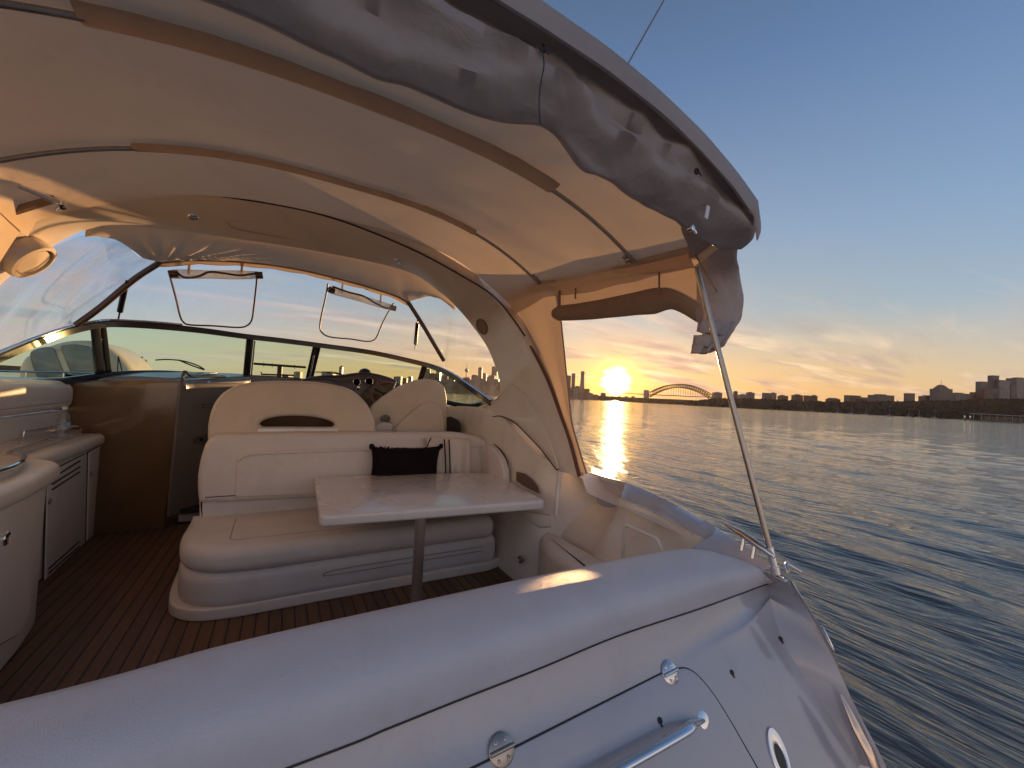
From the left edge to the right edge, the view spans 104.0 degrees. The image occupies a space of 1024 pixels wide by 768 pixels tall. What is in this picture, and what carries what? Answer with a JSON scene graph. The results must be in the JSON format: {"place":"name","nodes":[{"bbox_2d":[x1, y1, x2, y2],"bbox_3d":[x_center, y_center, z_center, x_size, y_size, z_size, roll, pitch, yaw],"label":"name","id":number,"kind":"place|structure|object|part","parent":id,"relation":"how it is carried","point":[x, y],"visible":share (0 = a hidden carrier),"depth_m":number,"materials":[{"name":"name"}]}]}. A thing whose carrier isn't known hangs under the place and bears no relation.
{"place":"outdoors","nodes":[
{"label":"outdoors","id":0,"kind":"place"},
{"bbox_2d":[0,365,20,369],"bbox_3d":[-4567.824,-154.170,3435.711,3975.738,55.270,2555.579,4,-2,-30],"label":"shore","id":1,"kind":"structure","parent":0,"point":[5,367],"depth_m":3381.83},
{"bbox_2d":[251,380,692,401],"bbox_3d":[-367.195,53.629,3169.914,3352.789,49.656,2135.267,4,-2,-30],"label":"city shore","id":2,"kind":"structure","parent":0,"point":[602,398],"depth_m":2969.05,"materials":[{"name":"black"}]},
{"bbox_2d":[294,371,302,377],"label":"office block","id":3,"kind":"structure","parent":2,"relation":"on","point":[298,374],"depth_m":3205.60,"materials":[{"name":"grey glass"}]},
{"bbox_2d":[394,376,402,384],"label":"office block","id":4,"kind":"structure","parent":2,"relation":"on","point":[398,379],"depth_m":3004.15,"materials":[{"name":"concrete"}]},
{"bbox_2d":[402,378,407,383],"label":"office block","id":5,"kind":"structure","parent":2,"relation":"on","point":[404,380],"depth_m":3003.71,"materials":[{"name":"concrete"}]},
{"bbox_2d":[424,369,430,378],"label":"tower","id":6,"kind":"structure","parent":2,"relation":"on","point":[427,374],"depth_m":2904.97,"materials":[{"name":"concrete"}]},
{"bbox_2d":[430,373,435,378],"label":"office block","id":7,"kind":"structure","parent":2,"relation":"on","point":[432,375],"depth_m":2954.73,"materials":[{"name":"concrete"}]},
{"bbox_2d":[436,371,440,380],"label":"tower","id":8,"kind":"structure","parent":2,"relation":"on","point":[438,375],"depth_m":3005.03,"materials":[{"name":"grey glass"}]},
{"bbox_2d":[442,375,447,380],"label":"office block","id":9,"kind":"structure","parent":2,"relation":"on","point":[444,377],"depth_m":2954.19,"materials":[{"name":"concrete"}]},
{"bbox_2d":[478,367,482,377],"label":"tower","id":10,"kind":"structure","parent":2,"relation":"on","point":[479,371],"depth_m":3105.66,"materials":[{"name":"concrete"}]},
{"bbox_2d":[491,366,496,378],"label":"tower","id":11,"kind":"structure","parent":2,"relation":"on","point":[494,372],"depth_m":3106.27,"materials":[{"name":"concrete"}]},
{"bbox_2d":[567,375,570,386],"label":"tower","id":12,"kind":"structure","parent":2,"relation":"on","point":[569,380],"depth_m":3103.83,"materials":[{"name":"concrete"}]},
{"bbox_2d":[571,373,575,388],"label":"tower","id":13,"kind":"structure","parent":2,"relation":"on","point":[573,381],"depth_m":3204.19,"materials":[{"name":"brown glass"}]},
{"bbox_2d":[580,371,584,390],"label":"tower","id":14,"kind":"structure","parent":2,"relation":"on","point":[582,381],"depth_m":3208.31,"materials":[{"name":"grey concrete"}]},
{"bbox_2d":[607,384,711,398],"bbox_3d":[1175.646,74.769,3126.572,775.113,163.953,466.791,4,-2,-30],"label":"arch bridge","id":15,"kind":"structure","parent":2,"relation":"on","point":[646,394],"depth_m":3099.76,"materials":[{"name":"metal"}]},
{"bbox_2d":[0,372,1023,767],"bbox_3d":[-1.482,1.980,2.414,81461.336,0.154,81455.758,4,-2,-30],"label":"water","id":16,"kind":"structure","parent":0,"point":[898,540],"depth_m":6.92,"materials":[{"name":"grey liquid"}]},
{"bbox_2d":[0,340,151,377],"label":"neighbour yacht","id":17,"kind":"object","parent":16,"relation":"on","point":[69,358],"visible":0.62,"depth_m":14.06,"materials":[{"name":"beige paint"}]},
{"bbox_2d":[30,347,65,377],"bbox_3d":[-15.999,-0.660,13.828,0.929,1.252,0.080,4,-2,-30],"label":"side window","id":18,"kind":"structure","parent":17,"relation":"in","point":[44,358],"depth_m":13.77,"materials":[{"name":"clear glass"}]},
{"bbox_2d":[61,344,93,375],"bbox_3d":[-15.384,-0.748,14.181,0.909,1.301,0.080,4,-2,-30],"label":"side window","id":19,"kind":"structure","parent":17,"relation":"in","point":[79,358],"depth_m":14.16,"materials":[{"name":"clear glass"}]},
{"bbox_2d":[438,380,445,387],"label":"office block","id":20,"kind":"structure","parent":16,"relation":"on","point":[441,382],"depth_m":2853.10,"materials":[{"name":"concrete"}]},
{"bbox_2d":[0,197,886,767],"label":"motor yacht","id":21,"kind":"object","parent":16,"relation":"on","point":[598,621],"visible":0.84,"depth_m":1.68,"materials":[{"name":"plastic"}]},
{"bbox_2d":[0,428,104,669],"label":"wet bar cabinet","id":22,"kind":"object","parent":21,"relation":"on","point":[48,485],"visible":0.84,"depth_m":2.36,"materials":[{"name":"white plastic"}]},
{"bbox_3d":[-2.450,0.926,1.930,0.024,0.768,0.634,4,-2,-33],"label":"near door","id":23,"kind":"part","parent":22,"relation":"part of","materials":[{"name":"white plastic"}]},
{"bbox_2d":[21,425,78,437],"bbox_3d":[-3.714,0.380,3.242,0.167,0.055,0.492,4,-2,-30],"label":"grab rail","id":24,"kind":"object","parent":22,"relation":"on","point":[49,429],"visible":0.85,"depth_m":3.12,"materials":[{"name":"silver metal"}]},
{"bbox_2d":[56,406,70,428],"bbox_3d":[-3.456,0.296,3.084,0.076,0.246,0.076,4,-2,-30],"label":"water bottle","id":25,"kind":"object","parent":22,"relation":"on","point":[63,425],"visible":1,"depth_m":3.06,"materials":[{"name":"clear plastic"}]},
{"bbox_3d":[-3.558,1.058,3.208,0.027,0.909,0.923,4,-2,-33],"label":"louvred door","id":26,"kind":"part","parent":22,"relation":"part of","materials":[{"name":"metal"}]},
{"bbox_3d":[-3.911,1.037,3.761,0.027,0.927,0.595,4,-2,-33],"label":"narrow door","id":27,"kind":"part","parent":22,"relation":"part of","materials":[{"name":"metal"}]},
{"bbox_2d":[166,383,243,516],"bbox_3d":[-3.317,0.660,4.497,0.054,1.369,1.000,3,-2,8],"label":"companionway door","id":28,"kind":"structure","parent":21,"relation":"in","point":[193,407],"depth_m":4.17,"materials":[{"name":"brown wood"}]},
{"bbox_2d":[0,319,492,406],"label":"windscreen","id":29,"kind":"object","parent":21,"relation":"attached to","point":[100,348],"visible":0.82,"depth_m":4.38,"materials":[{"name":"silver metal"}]},
{"bbox_2d":[71,225,454,361],"bbox_3d":[-2.259,-0.561,4.177,3.772,1.536,2.180,4,-2,-30],"label":"forward enclosure","id":30,"kind":"object","parent":21,"relation":"on","point":[160,247],"visible":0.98,"depth_m":3.89,"materials":[{"name":"fabric"}]},
{"bbox_2d":[169,262,262,278],"bbox_3d":[-3.031,-1.165,4.131,0.786,0.288,0.104,4,-2,-31],"label":"rolled window","id":31,"kind":"structure","parent":30,"relation":"in","point":[174,274],"depth_m":4.13,"materials":[{"name":"beige fabric"}]},
{"bbox_2d":[327,284,396,310],"bbox_3d":[-1.849,-1.106,5.010,0.848,0.242,0.113,4,-2,-39],"label":"rolled window","id":32,"kind":"structure","parent":30,"relation":"in","point":[333,290],"depth_m":4.94,"materials":[{"name":"beige fabric"}]},
{"bbox_2d":[208,381,375,438],"bbox_3d":[-2.060,0.641,3.859,1.359,1.338,0.655,4,-2,-30],"label":"companion seat","id":33,"kind":"object","parent":21,"relation":"on","point":[248,407],"visible":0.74,"depth_m":3.54,"materials":[{"name":"beige leather"}]},
{"bbox_2d":[168,431,509,620],"bbox_3d":[-1.124,0.995,3.399,2.746,1.099,0.944,4,-2,-30],"label":"cockpit sofa","id":34,"kind":"object","parent":21,"relation":"on","point":[257,537],"visible":0.84,"depth_m":3.05,"materials":[{"name":"white leather"}]},
{"bbox_2d":[369,438,442,475],"bbox_3d":[-0.962,0.710,3.645,0.677,0.426,0.170,4,-2,-30],"label":"black cushion","id":35,"kind":"object","parent":34,"relation":"on","point":[388,461],"visible":0.91,"depth_m":3.56,"materials":[{"name":"fabric"}]},
{"bbox_2d":[426,436,469,473],"bbox_3d":[-0.643,0.747,3.959,0.460,0.471,0.170,4,-2,-30],"label":"striped throw","id":36,"kind":"object","parent":34,"relation":"hanging from","point":[454,455],"visible":0.69,"depth_m":3.94,"materials":[{"name":"white fabric"}]},
{"bbox_2d":[370,381,398,403],"bbox_3d":[-1.495,0.141,4.814,0.411,0.360,0.222,4,-2,-30],"label":"steering wheel","id":37,"kind":"object","parent":21,"relation":"attached to","point":[381,392],"visible":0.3,"depth_m":4.79,"materials":[{"name":"black plastic"}]},
{"bbox_2d":[0,0,787,581],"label":"cockpit canopy","id":38,"kind":"object","parent":21,"relation":"attached to","point":[544,170],"visible":0.98,"depth_m":1.85,"materials":[{"name":"fabric"}]},
{"bbox_2d":[370,379,445,431],"bbox_3d":[-1.224,0.755,4.704,0.943,1.644,0.620,4,-2,-30],"label":"helm seat","id":39,"kind":"object","parent":21,"relation":"on","point":[417,405],"visible":0.69,"depth_m":4.48,"materials":[{"name":"beige leather"}]},
{"bbox_2d":[314,472,543,602],"bbox_3d":[-0.713,1.185,3.120,1.579,0.745,1.146,4,-2,-23],"label":"cockpit table","id":40,"kind":"object","parent":21,"relation":"on","point":[419,499],"visible":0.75,"depth_m":2.83,"materials":[{"name":"white plastic"}]},
{"bbox_2d":[444,379,453,392],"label":"office block","id":41,"kind":"structure","parent":16,"relation":"on","point":[449,386],"depth_m":2852.27,"materials":[{"name":"grey glass"}]},
{"bbox_2d":[453,381,458,392],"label":"office block","id":42,"kind":"structure","parent":16,"relation":"on","point":[455,387],"depth_m":2852.06,"materials":[{"name":"brick"}]},
{"bbox_2d":[458,383,463,393],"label":"office block","id":43,"kind":"structure","parent":16,"relation":"on","point":[460,388],"depth_m":2851.64,"materials":[{"name":"concrete"}]},
{"bbox_2d":[462,377,470,393],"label":"office block","id":44,"kind":"structure","parent":16,"relation":"on","point":[467,379],"depth_m":2851.85,"materials":[{"name":"brick"}]},
{"bbox_2d":[469,379,474,393],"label":"office block","id":45,"kind":"structure","parent":16,"relation":"on","point":[471,382],"depth_m":2853.10,"materials":[{"name":"grey glass"}]},
{"bbox_2d":[473,376,480,389],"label":"office block","id":46,"kind":"structure","parent":16,"relation":"on","point":[477,382],"depth_m":2853.31,"materials":[{"name":"grey concrete"}]},
{"bbox_2d":[479,378,485,393],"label":"office block","id":47,"kind":"structure","parent":16,"relation":"on","point":[482,385],"depth_m":2852.58,"materials":[{"name":"concrete"}]},
{"bbox_2d":[483,380,488,394],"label":"office block","id":48,"kind":"structure","parent":16,"relation":"on","point":[486,388],"depth_m":2852.06,"materials":[{"name":"brick"}]},
{"bbox_2d":[488,375,494,394],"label":"office block","id":49,"kind":"structure","parent":16,"relation":"on","point":[491,379],"depth_m":2852.68,"materials":[{"name":"concrete"}]},
{"bbox_2d":[492,379,498,394],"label":"office block","id":50,"kind":"structure","parent":16,"relation":"on","point":[496,384],"depth_m":2852.48,"materials":[{"name":"grey glass"}]},
{"bbox_2d":[496,382,499,394],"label":"office block","id":51,"kind":"structure","parent":16,"relation":"on","point":[498,389],"depth_m":2851.64,"materials":[{"name":"brick"}]},
{"bbox_2d":[569,387,572,398],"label":"office block","id":52,"kind":"structure","parent":16,"relation":"on","point":[571,392],"depth_m":2851.01,"materials":[{"name":"brick"}]},
{"bbox_2d":[573,388,577,398],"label":"office block","id":53,"kind":"structure","parent":16,"relation":"on","point":[575,392],"depth_m":2850.80,"materials":[{"name":"concrete"}]},
{"bbox_2d":[577,389,582,399],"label":"office block","id":54,"kind":"structure","parent":16,"relation":"on","point":[580,394],"depth_m":2850.49,"materials":[{"name":"concrete"}]},
{"bbox_2d":[583,391,586,399],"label":"office block","id":55,"kind":"structure","parent":16,"relation":"on","point":[584,395],"depth_m":2850.38,"materials":[{"name":"brick"}]},
{"bbox_2d":[587,393,592,399],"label":"office block","id":56,"kind":"structure","parent":16,"relation":"on","point":[589,396],"depth_m":2850.17,"materials":[{"name":"concrete"}]},
{"bbox_2d":[712,392,721,398],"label":"apartment block","id":57,"kind":"structure","parent":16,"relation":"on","point":[715,395],"depth_m":2300.65,"materials":[{"name":"concrete"}]},
{"bbox_2d":[733,391,737,398],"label":"apartment block","id":58,"kind":"structure","parent":16,"relation":"on","point":[735,393],"depth_m":1900.54,"materials":[{"name":"brick"}]},
{"bbox_2d":[737,394,747,398],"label":"apartment block","id":59,"kind":"structure","parent":16,"relation":"on","point":[739,396],"depth_m":1800.24,"materials":[{"name":"grey concrete"}]},
{"bbox_2d":[746,392,754,398],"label":"apartment block","id":60,"kind":"structure","parent":16,"relation":"on","point":[751,395],"depth_m":1800.24,"materials":[{"name":"concrete"}]},
{"bbox_2d":[762,393,769,398],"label":"apartment block","id":61,"kind":"structure","parent":16,"relation":"on","point":[766,395],"depth_m":1700.35,"materials":[{"name":"concrete"}]},
{"bbox_2d":[770,392,776,398],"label":"apartment block","id":62,"kind":"structure","parent":16,"relation":"on","point":[773,395],"depth_m":1700.23,"materials":[{"name":"concrete"}]},
{"bbox_2d":[777,395,787,399],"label":"apartment block","id":63,"kind":"structure","parent":16,"relation":"on","point":[783,397],"depth_m":1600.10,"materials":[{"name":"concrete"}]},
{"bbox_2d":[791,394,802,400],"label":"apartment block","id":64,"kind":"structure","parent":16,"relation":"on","point":[795,397],"depth_m":1520.09,"materials":[{"name":"concrete"}]},
{"bbox_2d":[803,395,809,400],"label":"apartment block","id":65,"kind":"structure","parent":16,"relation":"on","point":[806,397],"depth_m":1500.09,"materials":[{"name":"concrete"}]},
{"bbox_2d":[809,395,817,400],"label":"apartment block","id":66,"kind":"structure","parent":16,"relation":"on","point":[813,398],"depth_m":1469.98,"materials":[{"name":"concrete"}]},
{"bbox_2d":[967,413,1023,423],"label":"ferry wharf","id":67,"kind":"structure","parent":16,"relation":"on","point":[1012,420],"depth_m":330.16,"materials":[{"name":"wood"}]},
{"bbox_2d":[0,0,1023,401],"label":"sky","id":68,"kind":"structure","parent":0,"point":[878,144],"materials":[{"name":"blue"}]},
{"bbox_2d":[628,0,664,62],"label":"whip aerial","id":69,"kind":"object","parent":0,"point":[646,31],"visible":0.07,"depth_m":3.70,"materials":[{"name":"black metal"}]},
{"bbox_2d":[637,399,683,404],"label":"headland","id":70,"kind":"structure","parent":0,"point":[654,401],"depth_m":2117.25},
{"bbox_2d":[603,396,688,403],"bbox_3d":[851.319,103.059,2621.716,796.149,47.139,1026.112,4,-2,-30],"label":"headland trees","id":71,"kind":"object","parent":70,"relation":"on","point":[663,400],"visible":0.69,"depth_m":2146.57,"materials":[{"name":"green plant"}]},
{"bbox_2d":[684,397,1023,421],"bbox_3d":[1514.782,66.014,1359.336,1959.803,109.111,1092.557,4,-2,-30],"label":"wooded shore","id":72,"kind":"structure","parent":0,"point":[928,415],"depth_m":1207.09,"materials":[{"name":"plant"}]},
{"bbox_2d":[826,398,839,401],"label":"house","id":73,"kind":"structure","parent":72,"relation":"on","point":[832,399],"depth_m":1420.39,"materials":[{"name":"brick"}]},
{"bbox_2d":[844,395,860,401],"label":"apartment block","id":74,"kind":"structure","parent":72,"relation":"on","point":[851,398],"depth_m":1400.09,"materials":[{"name":"concrete"}]},
{"bbox_2d":[856,397,867,401],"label":"house","id":75,"kind":"structure","parent":72,"relation":"on","point":[865,399],"depth_m":1382.88,"materials":[{"name":"brick"}]},
{"bbox_2d":[867,394,893,401],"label":"apartment block","id":76,"kind":"structure","parent":72,"relation":"on","point":[880,397],"depth_m":1300.17,"materials":[{"name":"concrete"}]},
{"bbox_2d":[904,393,914,400],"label":"apartment block","id":77,"kind":"structure","parent":72,"relation":"on","point":[909,396],"depth_m":1300.17,"materials":[{"name":"concrete"}]},
{"bbox_2d":[918,395,929,400],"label":"apartment block","id":78,"kind":"structure","parent":72,"relation":"on","point":[923,397],"depth_m":1327.48,"materials":[{"name":"concrete"}]},
{"bbox_2d":[929,385,952,400],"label":"crowned tower","id":79,"kind":"structure","parent":72,"relation":"on","point":[940,392],"depth_m":1280.74,"materials":[{"name":"concrete"}]},
{"bbox_2d":[953,393,970,400],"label":"apartment block","id":80,"kind":"structure","parent":72,"relation":"on","point":[961,396],"depth_m":1300.08,"materials":[{"name":"grey concrete"}]},
{"bbox_2d":[970,392,977,399],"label":"apartment block","id":81,"kind":"structure","parent":72,"relation":"on","point":[974,395],"depth_m":1320.37,"materials":[{"name":"concrete"}]},
{"bbox_2d":[975,381,986,391],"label":"tower","id":82,"kind":"structure","parent":72,"relation":"on","point":[980,384],"depth_m":1344.25,"materials":[{"name":"grey glass"}]},
{"bbox_2d":[978,388,992,398],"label":"apartment block","id":83,"kind":"structure","parent":72,"relation":"on","point":[985,393],"depth_m":1270.64,"materials":[{"name":"brick"}]},
{"bbox_2d":[987,375,998,388],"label":"tower","id":84,"kind":"structure","parent":72,"relation":"on","point":[991,381],"depth_m":1304.22,"materials":[{"name":"concrete"}]},
{"bbox_2d":[992,388,1009,398],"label":"apartment block","id":85,"kind":"structure","parent":72,"relation":"on","point":[999,393],"depth_m":1270.64,"materials":[{"name":"grey concrete"}]},
{"bbox_2d":[995,380,1009,389],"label":"tower","id":86,"kind":"structure","parent":72,"relation":"on","point":[1004,384],"depth_m":1291.31,"materials":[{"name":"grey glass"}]},
{"bbox_2d":[1009,385,1015,398],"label":"apartment block","id":87,"kind":"structure","parent":72,"relation":"on","point":[1012,389],"depth_m":1300.65,"materials":[{"name":"concrete"}]},
{"bbox_2d":[1006,377,1023,398],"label":"tower","id":88,"kind":"structure","parent":72,"relation":"on","point":[1018,382],"depth_m":1341.36,"materials":[{"name":"grey glass"}]}
]}

